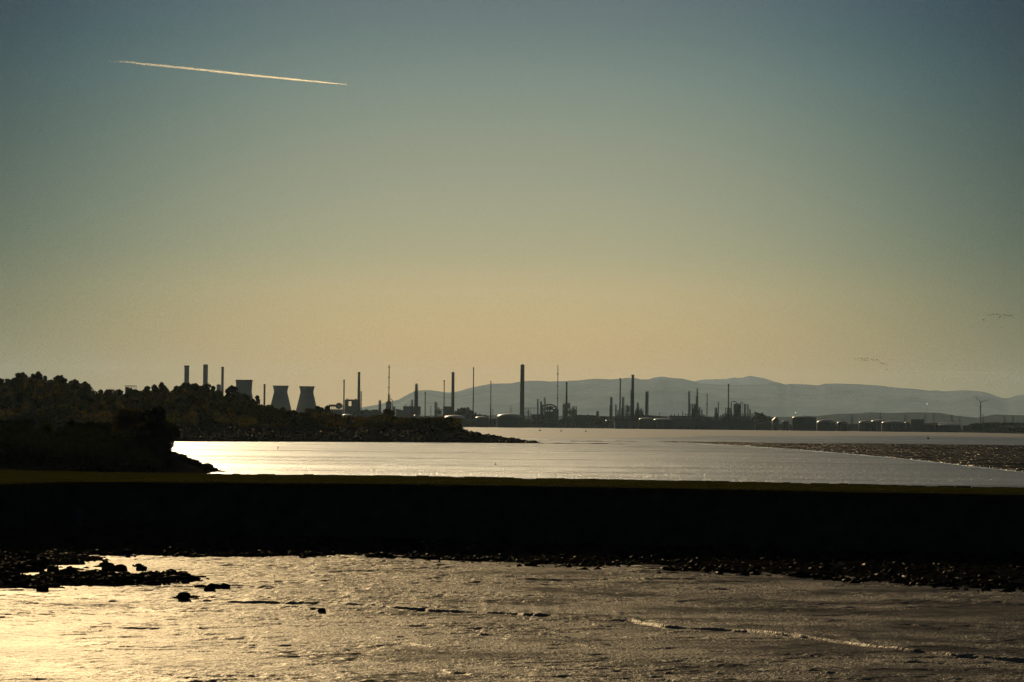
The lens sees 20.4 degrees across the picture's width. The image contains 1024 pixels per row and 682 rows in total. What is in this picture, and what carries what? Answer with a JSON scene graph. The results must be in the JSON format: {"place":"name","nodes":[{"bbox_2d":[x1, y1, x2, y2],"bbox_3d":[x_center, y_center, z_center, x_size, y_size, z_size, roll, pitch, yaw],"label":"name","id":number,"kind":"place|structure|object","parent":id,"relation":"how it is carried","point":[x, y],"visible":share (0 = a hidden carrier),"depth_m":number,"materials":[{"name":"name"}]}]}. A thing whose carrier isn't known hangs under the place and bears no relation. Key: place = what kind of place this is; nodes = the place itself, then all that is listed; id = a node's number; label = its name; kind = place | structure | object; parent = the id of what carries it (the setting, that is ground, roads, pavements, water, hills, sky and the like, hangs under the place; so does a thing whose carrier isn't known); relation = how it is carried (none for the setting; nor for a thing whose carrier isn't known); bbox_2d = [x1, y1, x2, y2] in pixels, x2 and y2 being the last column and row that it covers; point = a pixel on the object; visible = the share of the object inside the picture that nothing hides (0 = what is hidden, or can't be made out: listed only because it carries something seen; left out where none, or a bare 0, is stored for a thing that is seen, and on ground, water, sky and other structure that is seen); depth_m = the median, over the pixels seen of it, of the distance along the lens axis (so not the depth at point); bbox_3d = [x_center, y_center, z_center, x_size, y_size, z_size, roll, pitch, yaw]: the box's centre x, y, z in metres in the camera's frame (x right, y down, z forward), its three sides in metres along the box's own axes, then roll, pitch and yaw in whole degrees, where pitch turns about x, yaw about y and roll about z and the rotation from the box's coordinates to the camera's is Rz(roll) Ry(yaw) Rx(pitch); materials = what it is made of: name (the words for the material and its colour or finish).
{"place":"outdoors","nodes":[
{"label":"outdoors","id":0,"kind":"place"},
{"bbox_2d":[0,452,214,472],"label":"rocky point","id":1,"kind":"structure","parent":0,"point":[176,465],"depth_m":504.83,"materials":[{"name":"stone"}]},
{"bbox_2d":[0,423,169,471],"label":"point scrub","id":2,"kind":"object","parent":1,"relation":"on","point":[80,445],"visible":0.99,"depth_m":509.80,"materials":[{"name":"green plant"}]},
{"bbox_2d":[108,408,144,437],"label":"tree","id":3,"kind":"object","parent":1,"relation":"on","point":[125,420],"visible":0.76,"depth_m":563.87,"materials":[{"name":"green plant"}]},
{"bbox_2d":[139,406,180,445],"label":"tree","id":4,"kind":"object","parent":1,"relation":"on","point":[155,416],"visible":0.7,"depth_m":559.30,"materials":[{"name":"green plant"}]},
{"bbox_2d":[157,424,173,455],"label":"tree","id":5,"kind":"object","parent":1,"relation":"on","point":[164,431],"visible":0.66,"depth_m":551.44,"materials":[{"name":"green plant"}]},
{"bbox_2d":[172,454,186,459],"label":"boulder","id":6,"kind":"object","parent":1,"relation":"on","point":[179,456],"visible":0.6,"depth_m":553.09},
{"bbox_2d":[200,463,213,469],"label":"boulder","id":7,"kind":"object","parent":1,"relation":"on","point":[207,466],"visible":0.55,"depth_m":549.78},
{"bbox_2d":[0,417,606,443],"bbox_3d":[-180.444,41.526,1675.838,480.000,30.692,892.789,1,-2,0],"label":"headland","id":8,"kind":"structure","parent":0,"point":[57,425],"depth_m":1388.26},
{"bbox_2d":[1,394,13,409],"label":"woodland tree","id":9,"kind":"object","parent":8,"relation":"on","point":[8,400],"visible":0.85,"depth_m":1388.72,"materials":[{"name":"green plant"}]},
{"bbox_2d":[7,377,21,390],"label":"woodland tree","id":10,"kind":"object","parent":8,"relation":"on","point":[15,382],"visible":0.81,"depth_m":1587.92,"materials":[{"name":"green plant"}]},
{"bbox_2d":[13,393,23,403],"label":"woodland tree","id":11,"kind":"object","parent":8,"relation":"on","point":[19,398],"visible":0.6,"depth_m":1396.48,"materials":[{"name":"green plant"}]},
{"bbox_2d":[25,379,37,386],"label":"woodland tree","id":12,"kind":"object","parent":8,"relation":"on","point":[31,381],"visible":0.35,"depth_m":1568.63,"materials":[{"name":"green plant"}]},
{"bbox_2d":[47,380,56,390],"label":"woodland tree","id":13,"kind":"object","parent":8,"relation":"on","point":[50,384],"visible":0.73,"depth_m":1570.75,"materials":[{"name":"green plant"}]},
{"bbox_2d":[58,378,71,387],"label":"woodland tree","id":14,"kind":"object","parent":8,"relation":"on","point":[63,380],"visible":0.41,"depth_m":1638.80,"materials":[{"name":"green plant"}]},
{"bbox_2d":[70,380,81,389],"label":"woodland tree","id":15,"kind":"object","parent":8,"relation":"on","point":[74,383],"visible":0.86,"depth_m":1645.91,"materials":[{"name":"green plant"}]},
{"bbox_2d":[78,394,93,404],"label":"woodland tree","id":16,"kind":"object","parent":8,"relation":"on","point":[87,397],"visible":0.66,"depth_m":1476.72,"materials":[{"name":"green plant"}]},
{"bbox_2d":[81,383,93,392],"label":"woodland tree","id":17,"kind":"object","parent":8,"relation":"on","point":[87,386],"visible":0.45,"depth_m":1719.24,"materials":[{"name":"green plant"}]},
{"bbox_2d":[103,389,114,397],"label":"woodland tree","id":18,"kind":"object","parent":8,"relation":"on","point":[108,392],"visible":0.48,"depth_m":1661.08,"materials":[{"name":"green plant"}]},
{"bbox_2d":[118,393,130,402],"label":"woodland tree","id":19,"kind":"object","parent":8,"relation":"on","point":[124,396],"visible":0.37,"depth_m":1573.09,"materials":[{"name":"green plant"}]},
{"bbox_2d":[130,389,141,398],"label":"woodland tree","id":20,"kind":"object","parent":8,"relation":"on","point":[135,393],"visible":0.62,"depth_m":1664.35,"materials":[{"name":"green plant"}]},
{"bbox_2d":[187,385,201,395],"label":"woodland tree","id":21,"kind":"object","parent":8,"relation":"on","point":[196,388],"visible":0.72,"depth_m":1662.55,"materials":[{"name":"green plant"}]},
{"bbox_2d":[221,396,234,405],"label":"woodland tree","id":22,"kind":"object","parent":8,"relation":"on","point":[227,399],"visible":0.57,"depth_m":1566.03,"materials":[{"name":"green plant"}]},
{"bbox_2d":[0,377,462,427],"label":"undergrowth","id":23,"kind":"object","parent":8,"relation":"on","point":[56,413],"visible":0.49,"depth_m":1397.88,"materials":[{"name":"green plant"}]},
{"bbox_2d":[225,385,237,395],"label":"tree","id":24,"kind":"object","parent":8,"relation":"on","point":[231,389],"visible":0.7,"depth_m":1800.48,"materials":[{"name":"green plant"}]},
{"bbox_2d":[248,406,260,418],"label":"woodland tree","id":25,"kind":"object","parent":8,"relation":"on","point":[253,411],"visible":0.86,"depth_m":1445.25,"materials":[{"name":"green plant"}]},
{"bbox_2d":[281,411,294,416],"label":"woodland tree","id":26,"kind":"object","parent":8,"relation":"on","point":[288,413],"visible":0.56,"depth_m":1448.33,"materials":[{"name":"green plant"}]},
{"bbox_2d":[174,424,536,442],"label":"beach stones","id":27,"kind":"object","parent":8,"relation":"on","point":[250,432],"visible":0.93,"depth_m":1377.68,"materials":[{"name":"stone"}]},
{"bbox_2d":[285,425,474,432],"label":"shore grass","id":28,"kind":"structure","parent":8,"relation":"on","point":[389,427],"depth_m":1427.56,"materials":[{"name":"green plant"}]},
{"bbox_2d":[381,408,394,416],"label":"tree","id":29,"kind":"object","parent":8,"relation":"on","point":[388,411],"visible":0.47,"depth_m":1697.48,"materials":[{"name":"green plant"}]},
{"bbox_2d":[0,554,1023,681],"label":"mudflat","id":30,"kind":"structure","parent":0,"point":[400,619],"depth_m":138.81,"materials":[{"name":"soil"}]},
{"bbox_2d":[35,585,48,591],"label":"rock","id":31,"kind":"object","parent":30,"relation":"on","point":[41,588],"visible":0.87,"depth_m":163.33,"materials":[{"name":"stone"}]},
{"bbox_2d":[114,564,127,571],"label":"rock","id":32,"kind":"object","parent":30,"relation":"on","point":[120,568],"visible":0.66,"depth_m":185.63,"materials":[{"name":"stone"}]},
{"bbox_2d":[177,592,190,599],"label":"rock","id":33,"kind":"object","parent":30,"relation":"on","point":[183,595],"visible":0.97,"depth_m":157.61,"materials":[{"name":"stone"}]},
{"bbox_2d":[0,519,1023,598],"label":"foreshore","id":34,"kind":"structure","parent":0,"point":[59,534],"depth_m":212.23,"materials":[{"name":"stone"}]},
{"bbox_2d":[0,534,1023,609],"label":"rocks","id":35,"kind":"object","parent":34,"relation":"on","point":[12,561],"visible":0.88,"depth_m":201.78,"materials":[{"name":"stone"}]},
{"bbox_2d":[0,0,1023,410],"label":"sky","id":36,"kind":"structure","parent":0,"point":[320,194],"materials":[{"name":"blue"}]},
{"bbox_2d":[171,428,1023,487],"bbox_3d":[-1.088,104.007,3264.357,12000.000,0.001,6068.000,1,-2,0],"label":"water","id":37,"kind":"structure","parent":0,"point":[650,458],"depth_m":761.61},
{"bbox_2d":[344,376,1023,417],"bbox_3d":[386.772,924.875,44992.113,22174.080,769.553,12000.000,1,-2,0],"label":"hills","id":38,"kind":"structure","parent":0,"point":[668,396],"depth_m":41924.77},
{"bbox_2d":[426,412,1023,424],"bbox_3d":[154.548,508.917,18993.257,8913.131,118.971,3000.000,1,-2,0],"label":"foothills","id":39,"kind":"structure","parent":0,"point":[871,416],"depth_m":18575.81,"materials":[{"name":"grey"}]},
{"bbox_2d":[695,376,774,384],"bbox_3d":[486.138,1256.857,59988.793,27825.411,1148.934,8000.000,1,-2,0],"label":"hills","id":40,"kind":"structure","parent":0,"point":[750,380],"depth_m":59581.74,"materials":[{"name":"grey"}]},
{"bbox_2d":[462,425,1023,433],"bbox_3d":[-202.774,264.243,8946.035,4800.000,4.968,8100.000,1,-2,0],"label":"shore","id":41,"kind":"structure","parent":0,"point":[779,429],"depth_m":6268.53,"materials":[{"name":"black"}]},
{"bbox_2d":[184,365,189,382],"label":"chimney","id":42,"kind":"object","parent":41,"relation":"on","point":[186,373],"visible":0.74,"depth_m":6995.13,"materials":[{"name":"concrete"}]},
{"bbox_2d":[203,364,207,383],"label":"chimney","id":43,"kind":"object","parent":41,"relation":"on","point":[205,373],"visible":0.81,"depth_m":7025.37,"materials":[{"name":"concrete"}]},
{"bbox_2d":[221,367,223,395],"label":"chimney","id":44,"kind":"object","parent":41,"relation":"on","point":[222,379],"visible":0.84,"depth_m":7057.89,"materials":[{"name":"concrete"}]},
{"bbox_2d":[235,380,252,398],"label":"cooling tower","id":45,"kind":"structure","parent":41,"relation":"on","point":[244,386],"depth_m":5885.24,"materials":[{"name":"concrete"}]},
{"bbox_2d":[271,386,291,410],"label":"cooling tower","id":46,"kind":"structure","parent":41,"relation":"on","point":[280,398],"depth_m":6982.17,"materials":[{"name":"concrete"}]},
{"bbox_2d":[296,386,315,412],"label":"cooling tower","id":47,"kind":"structure","parent":41,"relation":"on","point":[306,399],"depth_m":7042.14,"materials":[{"name":"concrete"}]},
{"bbox_2d":[329,403,342,414],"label":"pipe terminal","id":48,"kind":"object","parent":41,"relation":"on","point":[338,406],"visible":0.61,"depth_m":6489.20,"materials":[{"name":"metal"}]},
{"bbox_2d":[343,380,344,413],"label":"flare stack","id":49,"kind":"object","parent":41,"relation":"on","point":[343,395],"visible":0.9,"depth_m":6498.45,"materials":[{"name":"metal"}]},
{"bbox_2d":[345,399,357,415],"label":"furnace","id":50,"kind":"object","parent":41,"relation":"on","point":[352,408],"visible":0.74,"depth_m":6490.08,"materials":[{"name":"metal"}]},
{"bbox_2d":[357,372,359,410],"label":"chimney","id":51,"kind":"object","parent":41,"relation":"on","point":[358,396],"visible":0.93,"depth_m":6526.63,"materials":[{"name":"concrete"}]},
{"bbox_2d":[352,409,381,416],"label":"tree","id":52,"kind":"object","parent":41,"relation":"on","point":[365,412],"visible":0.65,"depth_m":6174.17,"materials":[{"name":"green plant"}]},
{"bbox_2d":[403,406,420,417],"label":"industrial hall","id":53,"kind":"structure","parent":41,"relation":"on","point":[406,411],"depth_m":6526.91,"materials":[{"name":"metal"}]},
{"bbox_2d":[414,383,418,414],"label":"distillation tower","id":54,"kind":"structure","parent":41,"relation":"on","point":[416,392],"depth_m":6495.78,"materials":[{"name":"grey metal"}]},
{"bbox_2d":[444,406,450,416],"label":"industrial hall","id":55,"kind":"structure","parent":41,"relation":"on","point":[447,410],"depth_m":6527.00,"materials":[{"name":"concrete"}]},
{"bbox_2d":[451,372,454,414],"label":"chimney","id":56,"kind":"object","parent":41,"relation":"on","point":[452,398],"visible":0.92,"depth_m":6496.27,"materials":[{"name":"concrete"}]},
{"bbox_2d":[457,407,476,417],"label":"tree","id":57,"kind":"object","parent":41,"relation":"on","point":[461,411],"visible":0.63,"depth_m":6192.56,"materials":[{"name":"green plant"}]},
{"bbox_2d":[461,409,474,419],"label":"tree","id":58,"kind":"object","parent":41,"relation":"on","point":[468,415],"visible":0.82,"depth_m":6182.03,"materials":[{"name":"green plant"}]},
{"bbox_2d":[520,364,524,417],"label":"chimney","id":59,"kind":"object","parent":41,"relation":"on","point":[522,390],"visible":0.94,"depth_m":6495.53,"materials":[{"name":"concrete"}]},
{"bbox_2d":[542,404,556,419],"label":"catalytic cracker","id":60,"kind":"object","parent":41,"relation":"on","point":[549,414],"visible":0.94,"depth_m":6494.08,"materials":[{"name":"metal"}]},
{"bbox_2d":[553,409,558,425],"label":"industrial hall","id":61,"kind":"structure","parent":41,"relation":"on","point":[555,414],"depth_m":6481.83,"materials":[{"name":"concrete"}]},
{"bbox_2d":[562,403,569,426],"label":"process unit","id":62,"kind":"object","parent":41,"relation":"on","point":[567,411],"visible":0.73,"depth_m":6494.88,"materials":[{"name":"metal"}]},
{"bbox_2d":[569,409,576,426],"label":"process unit","id":63,"kind":"object","parent":41,"relation":"on","point":[575,415],"visible":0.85,"depth_m":6497.66,"materials":[{"name":"metal"}]},
{"bbox_2d":[577,414,591,427],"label":"industrial hall","id":64,"kind":"structure","parent":41,"relation":"on","point":[582,420],"depth_m":6496.51,"materials":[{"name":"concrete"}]},
{"bbox_2d":[585,415,599,427],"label":"tree","id":65,"kind":"object","parent":41,"relation":"on","point":[593,420],"visible":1,"depth_m":6189.60,"materials":[{"name":"green plant"}]},
{"bbox_2d":[595,416,609,427],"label":"tree","id":66,"kind":"object","parent":41,"relation":"on","point":[603,420],"visible":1,"depth_m":6190.70,"materials":[{"name":"green plant"}]},
{"bbox_2d":[609,397,612,427],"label":"distillation tower","id":67,"kind":"structure","parent":41,"relation":"on","point":[611,408],"depth_m":6396.53,"materials":[{"name":"grey metal"}]},
{"bbox_2d":[619,378,620,419],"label":"flare stack","id":68,"kind":"object","parent":41,"relation":"on","point":[620,401],"visible":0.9,"depth_m":6397.94,"materials":[{"name":"metal"}]},
{"bbox_2d":[621,396,623,419],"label":"distillation tower","id":69,"kind":"structure","parent":41,"relation":"on","point":[622,412],"depth_m":6387.90,"materials":[{"name":"grey metal"}]},
{"bbox_2d":[631,375,633,419],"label":"chimney","id":70,"kind":"object","parent":41,"relation":"on","point":[632,399],"visible":0.96,"depth_m":6396.27,"materials":[{"name":"metal"}]},
{"bbox_2d":[644,391,648,417],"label":"distillation tower","id":71,"kind":"structure","parent":41,"relation":"on","point":[646,411],"depth_m":6396.23,"materials":[{"name":"grey metal"}]},
{"bbox_2d":[685,414,704,420],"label":"process unit","id":72,"kind":"object","parent":41,"relation":"on","point":[701,417],"visible":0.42,"depth_m":6364.23,"materials":[{"name":"metal"}]},
{"bbox_2d":[729,414,749,420],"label":"process unit","id":73,"kind":"object","parent":41,"relation":"on","point":[732,417],"visible":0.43,"depth_m":6382.99,"materials":[{"name":"metal"}]},
{"bbox_2d":[748,412,770,422],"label":"tree","id":74,"kind":"object","parent":41,"relation":"on","point":[757,417],"visible":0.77,"depth_m":6183.41,"materials":[{"name":"green plant"}]},
{"bbox_2d":[463,427,1023,438],"bbox_3d":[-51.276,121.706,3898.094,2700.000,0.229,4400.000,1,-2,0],"label":"sand flat","id":75,"kind":"structure","parent":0,"point":[553,433],"depth_m":3532.60,"materials":[{"name":"sand"}]},
{"bbox_2d":[445,415,465,425],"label":"storage tank","id":76,"kind":"object","parent":75,"relation":"on","point":[463,418],"visible":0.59,"depth_m":5963.38,"materials":[{"name":"metal"}]},
{"bbox_2d":[475,416,488,426],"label":"storage tank","id":77,"kind":"object","parent":75,"relation":"on","point":[481,421],"visible":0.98,"depth_m":5975.31,"materials":[{"name":"metal"}]},
{"bbox_2d":[497,413,522,427],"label":"storage tank","id":78,"kind":"object","parent":75,"relation":"on","point":[509,420],"visible":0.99,"depth_m":5944.68,"materials":[{"name":"metal"}]},
{"bbox_2d":[614,420,637,428],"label":"industrial hall","id":79,"kind":"structure","parent":75,"relation":"on","point":[625,424],"depth_m":5936.51,"materials":[{"name":"metal"}]},
{"bbox_2d":[639,417,652,428],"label":"storage tank","id":80,"kind":"object","parent":75,"relation":"on","point":[646,423],"visible":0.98,"depth_m":5943.70,"materials":[{"name":"metal"}]},
{"bbox_2d":[653,418,672,428],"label":"storage tank","id":81,"kind":"object","parent":75,"relation":"on","point":[662,423],"visible":0.98,"depth_m":5920.52,"materials":[{"name":"metal"}]},
{"bbox_2d":[673,420,699,429],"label":"industrial hall","id":82,"kind":"structure","parent":75,"relation":"on","point":[688,424],"depth_m":5936.55,"materials":[{"name":"metal"}]},
{"bbox_2d":[700,421,727,429],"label":"industrial hall","id":83,"kind":"structure","parent":75,"relation":"on","point":[713,425],"depth_m":5916.52,"materials":[{"name":"concrete"}]},
{"bbox_2d":[728,421,754,429],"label":"industrial hall","id":84,"kind":"structure","parent":75,"relation":"on","point":[741,425],"depth_m":5926.48,"materials":[{"name":"concrete"}]},
{"bbox_2d":[755,423,771,429],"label":"industrial hall","id":85,"kind":"structure","parent":75,"relation":"on","point":[763,426],"depth_m":5936.48,"materials":[{"name":"concrete"}]},
{"bbox_2d":[772,417,778,429],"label":"storage tank","id":86,"kind":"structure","parent":75,"relation":"on","point":[775,423],"depth_m":5936.61,"materials":[{"name":"metal"}]},
{"bbox_2d":[782,420,788,430],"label":"storage tank","id":87,"kind":"object","parent":75,"relation":"on","point":[785,425],"visible":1,"depth_m":5941.36,"materials":[{"name":"metal"}]},
{"bbox_2d":[792,416,815,430],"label":"storage tank","id":88,"kind":"object","parent":75,"relation":"on","point":[803,423],"visible":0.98,"depth_m":5876.51,"materials":[{"name":"metal"}]},
{"bbox_2d":[816,419,834,430],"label":"storage tank","id":89,"kind":"object","parent":75,"relation":"on","point":[825,425],"visible":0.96,"depth_m":5901.68,"materials":[{"name":"metal"}]},
{"bbox_2d":[837,421,846,430],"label":"storage tank","id":90,"kind":"object","parent":75,"relation":"on","point":[841,425],"visible":0.95,"depth_m":5918.60,"materials":[{"name":"metal"}]},
{"bbox_2d":[859,420,871,430],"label":"storage tank","id":91,"kind":"object","parent":75,"relation":"on","point":[865,425],"visible":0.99,"depth_m":5905.88,"materials":[{"name":"metal"}]},
{"bbox_2d":[871,419,889,431],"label":"storage tank","id":92,"kind":"object","parent":75,"relation":"on","point":[876,424],"visible":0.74,"depth_m":5940.47,"materials":[{"name":"metal"}]},
{"bbox_2d":[881,420,904,431],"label":"storage tank","id":93,"kind":"object","parent":75,"relation":"on","point":[892,426],"visible":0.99,"depth_m":5858.07,"materials":[{"name":"metal"}]},
{"bbox_2d":[909,419,923,431],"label":"industrial hall","id":94,"kind":"structure","parent":75,"relation":"on","point":[916,425],"depth_m":5876.66,"materials":[{"name":"concrete"}]},
{"bbox_2d":[923,422,938,431],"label":"storage tank","id":95,"kind":"object","parent":75,"relation":"on","point":[929,426],"visible":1,"depth_m":5842.01,"materials":[{"name":"metal"}]},
{"bbox_2d":[937,423,960,431],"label":"storage tank","id":96,"kind":"object","parent":75,"relation":"on","point":[947,427],"visible":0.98,"depth_m":5817.78,"materials":[{"name":"metal"}]},
{"bbox_2d":[634,441,1023,471],"bbox_3d":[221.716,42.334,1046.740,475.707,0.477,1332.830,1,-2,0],"label":"mussel bank","id":97,"kind":"structure","parent":0,"point":[1007,457],"depth_m":1158.68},
{"bbox_2d":[693,443,1023,472],"bbox_3d":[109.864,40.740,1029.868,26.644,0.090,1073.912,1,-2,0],"label":"wet edge","id":98,"kind":"object","parent":97,"relation":"on","point":[857,454],"visible":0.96,"depth_m":979.12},
{"bbox_2d":[779,424,1023,432],"bbox_3d":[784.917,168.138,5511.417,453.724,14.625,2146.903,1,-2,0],"label":"embankment","id":99,"kind":"structure","parent":0,"point":[851,426],"depth_m":6326.82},
{"bbox_2d":[967,423,990,431],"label":"tree","id":100,"kind":"object","parent":99,"relation":"on","point":[974,425],"visible":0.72,"depth_m":5596.51,"materials":[{"name":"green plant"}]},
{"bbox_2d":[977,422,1011,431],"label":"tree","id":101,"kind":"object","parent":99,"relation":"on","point":[995,425],"visible":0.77,"depth_m":5575.22,"materials":[{"name":"green plant"}]},
{"label":"ground","id":102,"kind":"structure","parent":0,"visible":0},
{"bbox_2d":[0,469,1023,556],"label":"pier","id":103,"kind":"structure","parent":102,"relation":"on","point":[967,520],"depth_m":226.05,"materials":[{"name":"stone"}]},
{"bbox_2d":[2,476,935,490],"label":"grass","id":104,"kind":"structure","parent":103,"relation":"on","point":[463,481],"depth_m":229.88,"materials":[{"name":"plant"}]},
{"bbox_2d":[669,411,698,419],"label":"industrial hall","id":105,"kind":"structure","parent":102,"relation":"on","point":[678,417],"depth_m":6366.82,"materials":[{"name":"metal"}]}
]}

